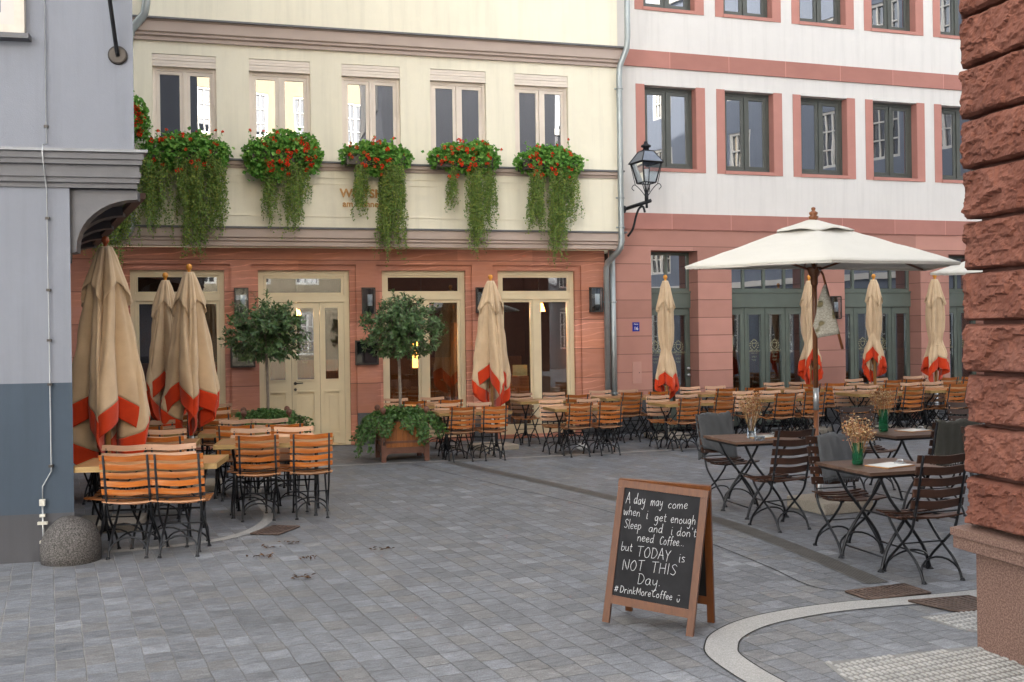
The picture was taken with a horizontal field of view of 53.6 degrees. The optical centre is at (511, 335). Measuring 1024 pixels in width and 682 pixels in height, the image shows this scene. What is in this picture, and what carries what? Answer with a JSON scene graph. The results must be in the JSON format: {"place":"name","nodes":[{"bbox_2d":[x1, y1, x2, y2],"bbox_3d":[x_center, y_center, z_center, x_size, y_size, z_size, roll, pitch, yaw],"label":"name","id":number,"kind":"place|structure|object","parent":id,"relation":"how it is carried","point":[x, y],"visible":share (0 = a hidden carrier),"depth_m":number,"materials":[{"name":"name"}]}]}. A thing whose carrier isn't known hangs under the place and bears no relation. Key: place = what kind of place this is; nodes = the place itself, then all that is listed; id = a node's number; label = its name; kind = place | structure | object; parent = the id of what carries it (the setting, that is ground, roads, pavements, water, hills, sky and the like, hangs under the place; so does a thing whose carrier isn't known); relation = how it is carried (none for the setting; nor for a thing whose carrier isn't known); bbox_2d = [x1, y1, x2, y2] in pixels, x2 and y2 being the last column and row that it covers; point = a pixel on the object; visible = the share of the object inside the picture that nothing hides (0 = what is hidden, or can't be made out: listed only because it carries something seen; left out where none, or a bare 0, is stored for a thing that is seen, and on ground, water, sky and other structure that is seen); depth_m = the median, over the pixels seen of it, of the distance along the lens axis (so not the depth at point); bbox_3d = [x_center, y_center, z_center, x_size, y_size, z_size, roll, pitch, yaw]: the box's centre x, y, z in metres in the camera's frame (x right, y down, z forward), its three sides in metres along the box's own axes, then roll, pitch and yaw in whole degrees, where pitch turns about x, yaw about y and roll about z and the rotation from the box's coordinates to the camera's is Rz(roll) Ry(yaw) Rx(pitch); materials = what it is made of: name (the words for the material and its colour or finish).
{"place":"outdoors","nodes":[
{"label":"outdoors","id":0,"kind":"place"},
{"bbox_2d":[0,418,984,681],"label":"ground","id":1,"kind":"structure","parent":0,"point":[464,576],"depth_m":7.08,"materials":[{"name":"grey stone"}]},
{"bbox_2d":[40,516,101,566],"bbox_3d":[-3.526,1.631,8.103,0.455,0.377,0.456,-1,0,0],"label":"granite bollard","id":2,"kind":"object","parent":1,"relation":"on","point":[70,540],"visible":0.98,"depth_m":7.94,"materials":[{"name":"grey stone"}]},
{"bbox_2d":[0,0,147,563],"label":"grey house","id":3,"kind":"structure","parent":1,"relation":"on","point":[93,158],"depth_m":8.07,"materials":[{"name":"grey paint"}]},
{"bbox_2d":[37,0,53,543],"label":"lightning conductor","id":4,"kind":"object","parent":3,"relation":"attached to","point":[42,502],"visible":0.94,"depth_m":8.05,"materials":[{"name":"metal"}]},
{"bbox_2d":[72,236,149,532],"bbox_3d":[-3.802,0.438,9.487,0.764,2.730,0.766,-1,0,-11],"label":"closed parasol","id":5,"kind":"object","parent":1,"relation":"on","point":[110,401],"visible":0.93,"depth_m":9.39,"materials":[{"name":"beige fabric"}]},
{"bbox_2d":[84,444,147,548],"bbox_3d":[-3.371,1.381,8.683,0.410,0.840,0.481,-1,0,-3],"label":"folding chair","id":6,"kind":"object","parent":1,"relation":"on","point":[106,449],"visible":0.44,"depth_m":8.83,"materials":[{"name":"orange wood"}]},
{"bbox_2d":[98,454,164,559],"bbox_3d":[-3.114,1.377,8.327,0.410,0.840,0.481,-1,0,-6],"label":"folding chair","id":7,"kind":"object","parent":1,"relation":"on","point":[119,494],"visible":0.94,"depth_m":8.15,"materials":[{"name":"orange wood"}]},
{"bbox_2d":[73,454,228,551],"bbox_3d":[-3.010,1.425,8.520,1.140,0.742,0.640,-1,0,-7],"label":"terrace table","id":8,"kind":"object","parent":1,"relation":"on","point":[210,462],"visible":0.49,"depth_m":8.45,"materials":[{"name":"beige wood"}]},
{"bbox_2d":[139,443,195,548],"bbox_3d":[-2.951,1.375,8.720,0.410,0.840,0.481,-1,0,-10],"label":"folding chair","id":9,"kind":"object","parent":1,"relation":"on","point":[152,447],"visible":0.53,"depth_m":8.88,"materials":[{"name":"orange wood"}]},
{"bbox_2d":[146,272,202,478],"bbox_3d":[-4.299,0.515,12.604,0.623,2.590,0.609,-1,0,38],"label":"closed parasol","id":10,"kind":"object","parent":1,"relation":"on","point":[162,316],"visible":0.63,"depth_m":12.46,"materials":[{"name":"beige fabric"}]},
{"bbox_2d":[150,453,213,557],"bbox_3d":[-2.714,1.372,8.360,0.410,0.840,0.481,-1,0,-7],"label":"folding chair","id":11,"kind":"object","parent":1,"relation":"on","point":[176,499],"visible":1,"depth_m":8.19,"materials":[{"name":"orange wood"}]},
{"bbox_2d":[160,264,221,491],"bbox_3d":[-3.784,0.483,11.901,0.671,2.640,0.650,-1,0,-7],"label":"closed parasol","id":12,"kind":"object","parent":1,"relation":"on","point":[192,387],"visible":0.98,"depth_m":11.81,"materials":[{"name":"beige fabric"}]},
{"bbox_2d":[216,425,255,501],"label":"folding chair","id":13,"kind":"object","parent":1,"relation":"on","point":[219,434],"visible":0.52,"depth_m":10.98,"materials":[{"name":"orange wood"}]},
{"bbox_2d":[227,427,270,514],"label":"folding chair","id":14,"kind":"object","parent":1,"relation":"on","point":[253,430],"visible":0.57,"depth_m":10.45,"materials":[{"name":"orange wood"}]},
{"bbox_2d":[235,434,281,521],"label":"folding chair","id":15,"kind":"object","parent":1,"relation":"on","point":[262,473],"visible":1,"depth_m":9.74,"materials":[{"name":"orange wood"}]},
{"bbox_2d":[241,406,291,462],"bbox_3d":[-3.481,1.415,14.351,0.694,0.768,0.724,-1,0,-15],"label":"tree planter","id":16,"kind":"object","parent":1,"relation":"on","point":[244,412],"visible":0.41,"depth_m":14.10,"materials":[{"name":"brown wood"}]},
{"bbox_2d":[217,289,310,417],"bbox_3d":[-3.510,0.340,14.395,1.269,2.020,1.266,-1,0,0],"label":"laurel tree","id":17,"kind":"object","parent":16,"relation":"in","point":[263,336],"visible":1,"depth_m":14.21,"materials":[{"name":"green plant"}]},
{"bbox_2d":[230,408,314,432],"bbox_3d":[-3.442,1.262,14.234,1.339,0.488,1.115,-1,0,-15],"label":"ivy plant","id":18,"kind":"object","parent":16,"relation":"in","point":[264,413],"visible":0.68,"depth_m":14.18,"materials":[{"name":"green plant"}]},
{"bbox_2d":[213,436,333,518],"bbox_3d":[-2.360,1.420,10.150,1.129,0.734,0.634,-1,0,-8],"label":"terrace table","id":19,"kind":"object","parent":1,"relation":"on","point":[229,443],"visible":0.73,"depth_m":10.07,"materials":[{"name":"beige wood"}]},
{"bbox_2d":[269,426,313,512],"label":"folding chair","id":20,"kind":"object","parent":1,"relation":"on","point":[283,467],"visible":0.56,"depth_m":10.54,"materials":[{"name":"orange wood"}]},
{"bbox_2d":[289,433,332,519],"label":"folding chair","id":21,"kind":"object","parent":1,"relation":"on","point":[294,472],"visible":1,"depth_m":9.84,"materials":[{"name":"orange wood"}]},
{"bbox_2d":[70,0,626,451],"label":"yellow house","id":22,"kind":"structure","parent":1,"relation":"on","point":[508,78],"depth_m":16.46,"materials":[{"name":"beige paint"}]},
{"bbox_2d":[83,90,152,265],"bbox_3d":[-6.044,-2.252,14.789,1.535,3.002,0.554,-1,0,-15],"label":"flower box","id":23,"kind":"object","parent":22,"relation":"attached to","point":[142,122],"visible":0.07,"depth_m":14.93,"materials":[{"name":"green plant"}]},
{"bbox_2d":[130,270,225,446],"bbox_3d":[-5.226,0.373,15.898,1.400,2.780,0.100,-1,0,-15],"label":"shop window","id":24,"kind":"structure","parent":22,"relation":"in","point":[217,297],"depth_m":15.97,"materials":[{"name":"beige paint"}]},
{"bbox_2d":[152,54,216,146],"bbox_3d":[-5.006,-3.532,15.508,0.930,1.464,0.135,-1,0,-15],"label":"window","id":25,"kind":"structure","parent":22,"relation":"in","point":[169,72],"depth_m":15.51,"materials":[{"name":"beige paint"}]},
{"bbox_2d":[136,125,235,261],"bbox_3d":[-4.871,-2.113,15.144,1.450,2.053,0.478,-1,0,-15],"label":"flower box","id":26,"kind":"object","parent":22,"relation":"attached to","point":[191,158],"visible":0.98,"depth_m":15.10,"materials":[{"name":"green plant"}]},
{"bbox_2d":[265,303,291,409],"bbox_3d":[-3.754,0.625,16.283,0.415,2.295,0.064,-1,0,-15],"label":"door","id":27,"kind":"structure","parent":22,"relation":"in","point":[280,391],"depth_m":16.28,"materials":[{"name":"beige paint"}]},
{"bbox_2d":[249,59,310,140],"bbox_3d":[-3.635,-3.551,15.878,0.930,1.464,0.135,-1,0,-15],"label":"window","id":28,"kind":"structure","parent":22,"relation":"in","point":[273,80],"depth_m":15.88,"materials":[{"name":"beige paint"}]},
{"bbox_2d":[240,125,324,238],"bbox_3d":[-3.493,-2.332,15.499,1.299,1.747,0.511,-1,0,-15],"label":"flower box","id":29,"kind":"object","parent":22,"relation":"attached to","point":[266,157],"visible":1,"depth_m":15.45,"materials":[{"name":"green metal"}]},
{"bbox_2d":[291,302,320,433],"bbox_3d":[-3.328,0.619,16.375,0.443,2.295,0.109,-1,0,-15],"label":"door","id":30,"kind":"structure","parent":22,"relation":"in","point":[305,392],"depth_m":16.40,"materials":[{"name":"beige paint"}]},
{"bbox_2d":[319,302,345,442],"bbox_3d":[-2.924,0.614,16.507,0.390,2.295,0.064,-1,0,-15],"label":"door","id":31,"kind":"structure","parent":22,"relation":"in","point":[332,391],"depth_m":16.50,"materials":[{"name":"beige paint"}]},
{"bbox_2d":[341,64,399,146],"bbox_3d":[-2.264,-3.571,16.248,0.930,1.464,0.135,-1,0,-15],"label":"window","id":32,"kind":"structure","parent":22,"relation":"in","point":[370,94],"depth_m":16.25,"materials":[{"name":"beige paint"}]},
{"bbox_2d":[338,135,414,266],"bbox_3d":[-2.112,-2.098,15.888,1.258,2.055,0.479,-1,0,-15],"label":"flower box","id":33,"kind":"object","parent":22,"relation":"attached to","point":[387,163],"visible":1,"depth_m":15.86,"materials":[{"name":"green plant"}]},
{"bbox_2d":[382,271,465,437],"bbox_3d":[-1.472,0.321,16.910,1.400,2.780,0.100,-1,0,-15],"label":"shop window","id":34,"kind":"structure","parent":22,"relation":"in","point":[458,296],"depth_m":16.91,"materials":[{"name":"beige paint"}]},
{"bbox_2d":[450,322,457,425],"bbox_3d":[-0.651,0.759,19.098,0.950,2.000,0.340,-1,0,-15],"label":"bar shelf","id":35,"kind":"object","parent":22,"relation":"in","point":[454,363],"visible":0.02,"depth_m":18.92,"materials":[{"name":"brown wood"}]},
{"bbox_2d":[430,69,485,154],"bbox_3d":[-0.892,-3.590,16.619,0.930,1.464,0.135,-1,0,-15],"label":"window","id":36,"kind":"structure","parent":22,"relation":"in","point":[457,98],"depth_m":16.62,"materials":[{"name":"beige paint"}]},
{"bbox_2d":[421,138,502,260],"bbox_3d":[-0.774,-2.192,16.246,1.362,1.992,0.485,-1,0,-15],"label":"flower box","id":37,"kind":"object","parent":22,"relation":"attached to","point":[474,161],"visible":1,"depth_m":16.22,"materials":[{"name":"green plant"}]},
{"bbox_2d":[510,365,528,423],"bbox_3d":[0.137,1.113,17.673,0.300,1.190,0.120,-1,0,-15],"label":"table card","id":38,"kind":"object","parent":22,"relation":"in","point":[519,382],"visible":0.64,"depth_m":17.62,"materials":[{"name":"brown wood"}]},
{"bbox_2d":[498,271,574,434],"bbox_3d":[0.407,0.294,17.418,1.370,2.780,0.100,-1,0,-15],"label":"shop window","id":39,"kind":"structure","parent":22,"relation":"in","point":[534,298],"depth_m":17.39,"materials":[{"name":"beige paint"}]},
{"bbox_2d":[514,74,567,158],"bbox_3d":[0.479,-3.609,16.989,0.930,1.464,0.135,-1,0,-15],"label":"window","id":40,"kind":"structure","parent":22,"relation":"in","point":[540,100],"depth_m":16.99,"materials":[{"name":"beige paint"}]},
{"bbox_2d":[512,138,588,268],"bbox_3d":[0.650,-2.166,16.640,1.304,2.142,0.467,-1,0,-15],"label":"flower box","id":41,"kind":"object","parent":22,"relation":"attached to","point":[561,167],"visible":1,"depth_m":16.58,"materials":[{"name":"green plant"}]},
{"bbox_2d":[603,0,629,434],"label":"downpipe","id":42,"kind":"object","parent":22,"relation":"attached to","point":[620,198],"visible":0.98,"depth_m":17.13,"materials":[{"name":"metal"}]},
{"bbox_2d":[624,141,663,236],"bbox_3d":[2.201,-2.462,17.072,0.482,1.588,0.621,-1,0,-25],"label":"street lantern","id":43,"kind":"object","parent":22,"relation":"attached to","point":[641,159],"visible":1,"depth_m":16.97,"materials":[{"name":"black metal"}]},
{"bbox_2d":[374,403,429,462],"bbox_3d":[-1.581,1.388,14.521,0.694,0.768,0.724,-1,0,-15],"label":"tree planter","id":44,"kind":"object","parent":1,"relation":"on","point":[402,440],"visible":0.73,"depth_m":14.22,"materials":[{"name":"brown wood"}]},
{"bbox_2d":[349,404,448,458],"bbox_3d":[-1.598,1.337,14.495,1.446,0.701,1.336,-1,0,-15],"label":"ivy plant","id":45,"kind":"object","parent":44,"relation":"in","point":[374,420],"visible":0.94,"depth_m":14.05,"materials":[{"name":"green plant"}]},
{"bbox_2d":[358,289,448,412],"bbox_3d":[-1.569,0.324,14.546,1.327,1.997,1.290,-1,0,0],"label":"laurel tree","id":46,"kind":"object","parent":44,"relation":"in","point":[402,335],"visible":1,"depth_m":14.29,"materials":[{"name":"green plant"}]},
{"bbox_2d":[443,406,475,462],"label":"folding chair","id":47,"kind":"object","parent":1,"relation":"on","point":[456,432],"visible":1,"depth_m":14.06,"materials":[{"name":"orange wood"}]},
{"bbox_2d":[477,405,507,460],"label":"folding chair","id":48,"kind":"object","parent":1,"relation":"on","point":[498,430],"visible":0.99,"depth_m":14.18,"materials":[{"name":"orange wood"}]},
{"bbox_2d":[467,275,518,451],"bbox_3d":[-0.314,0.409,15.629,0.679,2.690,0.683,-1,0,-29],"label":"closed parasol","id":49,"kind":"object","parent":1,"relation":"on","point":[491,369],"visible":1,"depth_m":15.51,"materials":[{"name":"beige fabric"}]},
{"bbox_2d":[539,399,572,454],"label":"folding chair","id":50,"kind":"object","parent":1,"relation":"on","point":[542,418],"visible":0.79,"depth_m":15.13,"materials":[{"name":"brown wood"}]},
{"bbox_2d":[560,402,592,457],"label":"folding chair","id":51,"kind":"object","parent":1,"relation":"on","point":[578,427],"visible":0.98,"depth_m":14.46,"materials":[{"name":"orange wood"}]},
{"bbox_2d":[591,401,622,455],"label":"folding chair","id":52,"kind":"object","parent":1,"relation":"on","point":[605,426],"visible":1,"depth_m":14.59,"materials":[{"name":"brown wood"}]},
{"bbox_2d":[602,478,714,636],"bbox_3d":[0.892,1.318,6.104,0.621,0.883,0.349,-1,0,30],"label":"chalkboard sign","id":53,"kind":"object","parent":1,"relation":"on","point":[661,556],"visible":1,"depth_m":6.04,"materials":[{"name":"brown wood"}]},
{"bbox_2d":[645,395,678,448],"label":"folding chair","id":54,"kind":"object","parent":1,"relation":"on","point":[658,421],"visible":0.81,"depth_m":15.65,"materials":[{"name":"brown wood"}]},
{"bbox_2d":[644,275,691,439],"bbox_3d":[2.575,0.354,16.900,0.600,2.720,0.600,-1,0,-17],"label":"closed parasol","id":55,"kind":"object","parent":1,"relation":"on","point":[666,376],"visible":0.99,"depth_m":16.81,"materials":[{"name":"beige fabric"}]},
{"bbox_2d":[449,462,887,583],"bbox_3d":[1.073,1.731,10.602,0.677,0.001,7.796,-1,0,-26],"label":"drain channel","id":56,"kind":"object","parent":1,"relation":"on","point":[554,485],"visible":0.69,"depth_m":8.55,"materials":[{"name":"metal"}]},
{"bbox_2d":[664,398,701,451],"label":"folding chair","id":57,"kind":"object","parent":1,"relation":"on","point":[679,417],"visible":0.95,"depth_m":14.98,"materials":[{"name":"brown wood"}]},
{"bbox_2d":[696,415,759,506],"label":"bistro chair","id":58,"kind":"object","parent":1,"relation":"on","point":[723,461],"visible":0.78,"depth_m":10.40,"materials":[{"name":"black metal"}]},
{"bbox_2d":[695,411,737,459],"bbox_3d":[2.133,1.050,10.558,0.426,0.491,0.173,-1,0,-25],"label":"felt blanket","id":59,"kind":"object","parent":58,"relation":"on","point":[710,423],"visible":0.81,"depth_m":10.54,"materials":[{"name":"grey fabric"}]},
{"bbox_2d":[703,433,799,519],"bbox_3d":[2.319,1.352,9.749,0.700,0.738,0.689,-1,0,-15],"label":"bistro table","id":60,"kind":"object","parent":1,"relation":"on","point":[739,440],"visible":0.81,"depth_m":9.62,"materials":[{"name":"black metal"}]},
{"bbox_2d":[759,393,796,433],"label":"folding chair","id":61,"kind":"object","parent":1,"relation":"on","point":[775,407],"visible":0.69,"depth_m":15.52,"materials":[{"name":"brown wood"}]},
{"bbox_2d":[743,428,815,532],"bbox_3d":[2.396,1.273,9.061,0.430,0.895,0.494,-1,0,-22],"label":"bistro chair","id":62,"kind":"object","parent":1,"relation":"on","point":[782,475],"visible":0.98,"depth_m":8.91,"materials":[{"name":"black metal"}]},
{"bbox_2d":[789,275,832,433],"bbox_3d":[5.175,0.318,17.600,0.600,2.720,0.600,-1,0,33],"label":"closed parasol","id":63,"kind":"object","parent":1,"relation":"on","point":[805,368],"visible":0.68,"depth_m":17.52,"materials":[{"name":"beige fabric"}]},
{"bbox_2d":[685,207,960,515],"bbox_3d":[2.951,0.224,10.020,2.622,2.970,2.567,-1,0,0],"label":"white umbrella","id":64,"kind":"object","parent":1,"relation":"on","point":[812,245],"visible":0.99,"depth_m":9.56,"materials":[{"name":"fabric"}]},
{"bbox_2d":[813,268,843,348],"bbox_3d":[3.069,-0.258,9.836,0.288,0.796,0.089,-1,0,16],"label":"cloth bag","id":65,"kind":"object","parent":64,"relation":"hanging from","point":[825,323],"visible":1,"depth_m":9.82,"materials":[{"name":"white fabric"}]},
{"bbox_2d":[705,589,976,681],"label":"kerb band","id":66,"kind":"object","parent":1,"relation":"on","point":[721,645],"visible":0.96,"depth_m":6.00,"materials":[{"name":"stone"}]},
{"bbox_2d":[805,436,886,555],"bbox_3d":[2.672,1.269,8.120,0.430,0.895,0.494,-1,0,-16],"label":"bistro chair","id":67,"kind":"object","parent":1,"relation":"on","point":[858,496],"visible":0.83,"depth_m":8.19,"materials":[{"name":"black metal"}]},
{"bbox_2d":[815,432,860,483],"bbox_3d":[2.668,1.001,8.311,0.348,0.409,0.154,-1,0,-16],"label":"felt blanket","id":68,"kind":"object","parent":67,"relation":"on","point":[832,446],"visible":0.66,"depth_m":8.29,"materials":[{"name":"grey fabric"}]},
{"bbox_2d":[839,406,895,491],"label":"bistro chair","id":69,"kind":"object","parent":1,"relation":"on","point":[877,448],"visible":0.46,"depth_m":11.39,"materials":[{"name":"brown wood"}]},
{"bbox_2d":[861,274,896,427],"bbox_3d":[6.405,0.290,17.900,0.600,2.740,0.600,-1,0,-6],"label":"closed parasol","id":70,"kind":"object","parent":1,"relation":"on","point":[873,353],"visible":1,"depth_m":17.83,"materials":[{"name":"beige fabric"}]},
{"bbox_2d":[816,458,942,572],"bbox_3d":[2.789,1.345,7.620,0.700,0.738,0.689,-1,0,-16],"label":"bistro table","id":71,"kind":"object","parent":1,"relation":"on","point":[849,467],"visible":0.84,"depth_m":7.51,"materials":[{"name":"black metal"}]},
{"bbox_2d":[852,442,863,464],"bbox_3d":[2.613,0.894,7.660,0.082,0.163,0.081,-1,0,0],"label":"flower vase","id":72,"kind":"object","parent":71,"relation":"on","point":[857,456],"visible":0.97,"depth_m":7.62,"materials":[{"name":"green glass"}]},
{"bbox_2d":[840,410,880,453],"bbox_3d":[2.616,0.753,7.642,0.286,0.380,0.255,-1,0,-44],"label":"dried bouquet","id":73,"kind":"object","parent":72,"relation":"in","point":[857,429],"visible":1,"depth_m":7.63,"materials":[{"name":"beige plant"}]},
{"bbox_2d":[844,583,930,599],"bbox_3d":[2.498,1.705,6.726,0.506,0.016,0.269,-1,0,-20],"label":"drain grate","id":74,"kind":"object","parent":1,"relation":"on","point":[888,591],"visible":1,"depth_m":6.73,"materials":[{"name":"brown metal"}]},
{"bbox_2d":[854,427,936,508],"bbox_3d":[3.889,1.330,10.079,0.700,0.738,0.689,-1,0,-17],"label":"bistro table","id":75,"kind":"object","parent":1,"relation":"on","point":[892,434],"visible":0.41,"depth_m":9.87,"materials":[{"name":"black metal"}]},
{"bbox_2d":[888,386,925,427],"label":"folding chair","id":76,"kind":"object","parent":1,"relation":"on","point":[903,405],"visible":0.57,"depth_m":16.25,"materials":[{"name":"brown wood"}]},
{"bbox_2d":[876,453,967,584],"bbox_3d":[2.924,1.265,7.200,0.430,0.895,0.494,-1,0,-16],"label":"bistro chair","id":77,"kind":"object","parent":1,"relation":"on","point":[921,509],"visible":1,"depth_m":7.04,"materials":[{"name":"metal"}]},
{"bbox_2d":[824,646,1023,681],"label":"tactile paving","id":78,"kind":"structure","parent":1,"relation":"on","point":[972,664],"depth_m":5.22,"materials":[{"name":"white concrete"}]},
{"bbox_2d":[912,275,949,429],"bbox_3d":[7.485,0.280,17.900,0.600,2.730,0.600,-1,0,-40],"label":"closed parasol","id":79,"kind":"object","parent":1,"relation":"on","point":[935,360],"visible":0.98,"depth_m":17.80,"materials":[{"name":"beige fabric"}]},
{"bbox_2d":[905,423,966,518],"bbox_3d":[4.014,1.250,9.600,0.430,0.895,0.494,-1,0,-18],"label":"bistro chair","id":80,"kind":"object","parent":1,"relation":"on","point":[932,443],"visible":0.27,"depth_m":9.45,"materials":[{"name":"black metal"}]},
{"bbox_2d":[932,419,979,466],"bbox_3d":[4.127,1.010,9.429,0.469,0.467,0.133,-1,0,-18],"label":"felt shawl","id":81,"kind":"object","parent":80,"relation":"hanging from","point":[949,440],"visible":0.7,"depth_m":9.38,"materials":[{"name":"grey fabric"}]},
{"bbox_2d":[908,595,976,611],"bbox_3d":[2.814,1.701,6.410,0.500,0.016,0.315,-1,0,-13],"label":"drain grate","id":82,"kind":"object","parent":1,"relation":"on","point":[963,603],"visible":0.73,"depth_m":6.44,"materials":[{"name":"brown metal"}]},
{"bbox_2d":[921,610,976,632],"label":"tactile paving","id":83,"kind":"structure","parent":1,"relation":"on","point":[966,621],"depth_m":6.08,"materials":[{"name":"white concrete"}]},
{"bbox_2d":[604,0,983,433],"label":"white house","id":84,"kind":"structure","parent":0,"point":[749,121],"depth_m":18.80,"materials":[{"name":"paint"}]},
{"bbox_2d":[645,87,692,168],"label":"window","id":85,"kind":"structure","parent":84,"relation":"in","point":[668,112],"depth_m":18.14,"materials":[{"name":"grey glass"}]},
{"bbox_2d":[668,308,690,428],"bbox_3d":[3.030,0.605,18.360,0.448,2.185,0.110,-1,0,-18],"label":"door","id":86,"kind":"structure","parent":84,"relation":"in","point":[677,311],"depth_m":18.39,"materials":[{"name":"green paint"}]},
{"bbox_2d":[732,308,744,425],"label":"door","id":87,"kind":"structure","parent":84,"relation":"in","point":[735,311],"depth_m":18.75,"materials":[{"name":"green paint"}]},
{"bbox_2d":[723,0,766,17],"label":"window","id":88,"kind":"structure","parent":84,"relation":"in","point":[755,8],"depth_m":18.63,"materials":[{"name":"grey glass"}]},
{"bbox_2d":[725,93,769,171],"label":"window","id":89,"kind":"structure","parent":84,"relation":"in","point":[746,115],"depth_m":18.62,"materials":[{"name":"grey glass"}]},
{"bbox_2d":[744,308,765,425],"bbox_3d":[4.514,0.584,18.859,0.426,2.185,0.072,-1,0,-18],"label":"door","id":90,"kind":"structure","parent":84,"relation":"in","point":[747,311],"depth_m":18.85,"materials":[{"name":"grey paint"}]},
{"bbox_2d":[764,308,785,424],"bbox_3d":[4.929,0.579,18.992,0.425,2.185,0.072,-1,0,-18],"label":"door","id":91,"kind":"structure","parent":84,"relation":"in","point":[781,311],"depth_m":18.98,"materials":[{"name":"green paint"}]},
{"bbox_2d":[785,308,804,423],"bbox_3d":[5.345,0.573,19.126,0.425,2.185,0.072,-1,0,-18],"label":"door","id":92,"kind":"structure","parent":84,"relation":"in","point":[788,311],"depth_m":19.05,"materials":[{"name":"grey paint"}]},
{"bbox_2d":[799,0,839,24],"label":"window","id":93,"kind":"structure","parent":84,"relation":"in","point":[819,11],"depth_m":19.12,"materials":[{"name":"grey glass"}]},
{"bbox_2d":[801,98,842,174],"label":"window","id":94,"kind":"structure","parent":84,"relation":"in","point":[821,119],"depth_m":19.11,"materials":[{"name":"grey glass"}]},
{"bbox_2d":[871,0,909,30],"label":"window","id":95,"kind":"structure","parent":84,"relation":"in","point":[886,14],"depth_m":19.61,"materials":[{"name":"grey glass"}]},
{"bbox_2d":[873,103,911,177],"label":"window","id":96,"kind":"structure","parent":84,"relation":"in","point":[892,144],"depth_m":19.60,"materials":[{"name":"grey glass"}]},
{"bbox_2d":[891,307,910,418],"bbox_3d":[7.613,0.541,19.859,0.421,2.185,0.072,-1,0,-18],"label":"door","id":97,"kind":"structure","parent":84,"relation":"in","point":[894,310],"depth_m":19.86,"materials":[{"name":"grey paint"}]},
{"bbox_2d":[940,0,963,35],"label":"window","id":98,"kind":"structure","parent":84,"relation":"in","point":[950,16],"depth_m":20.05,"materials":[{"name":"grey glass"}]},
{"bbox_2d":[941,107,973,179],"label":"window","id":99,"kind":"structure","parent":84,"relation":"in","point":[952,122],"depth_m":20.05,"materials":[{"name":"grey glass"}]},
{"bbox_2d":[957,307,975,415],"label":"door","id":100,"kind":"structure","parent":84,"relation":"in","point":[961,322],"depth_m":20.27,"materials":[{"name":"grey paint"}]},
{"bbox_2d":[950,0,1023,665],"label":"sandstone house","id":101,"kind":"structure","parent":0,"point":[991,108],"depth_m":5.34,"materials":[{"name":"brown stone"}]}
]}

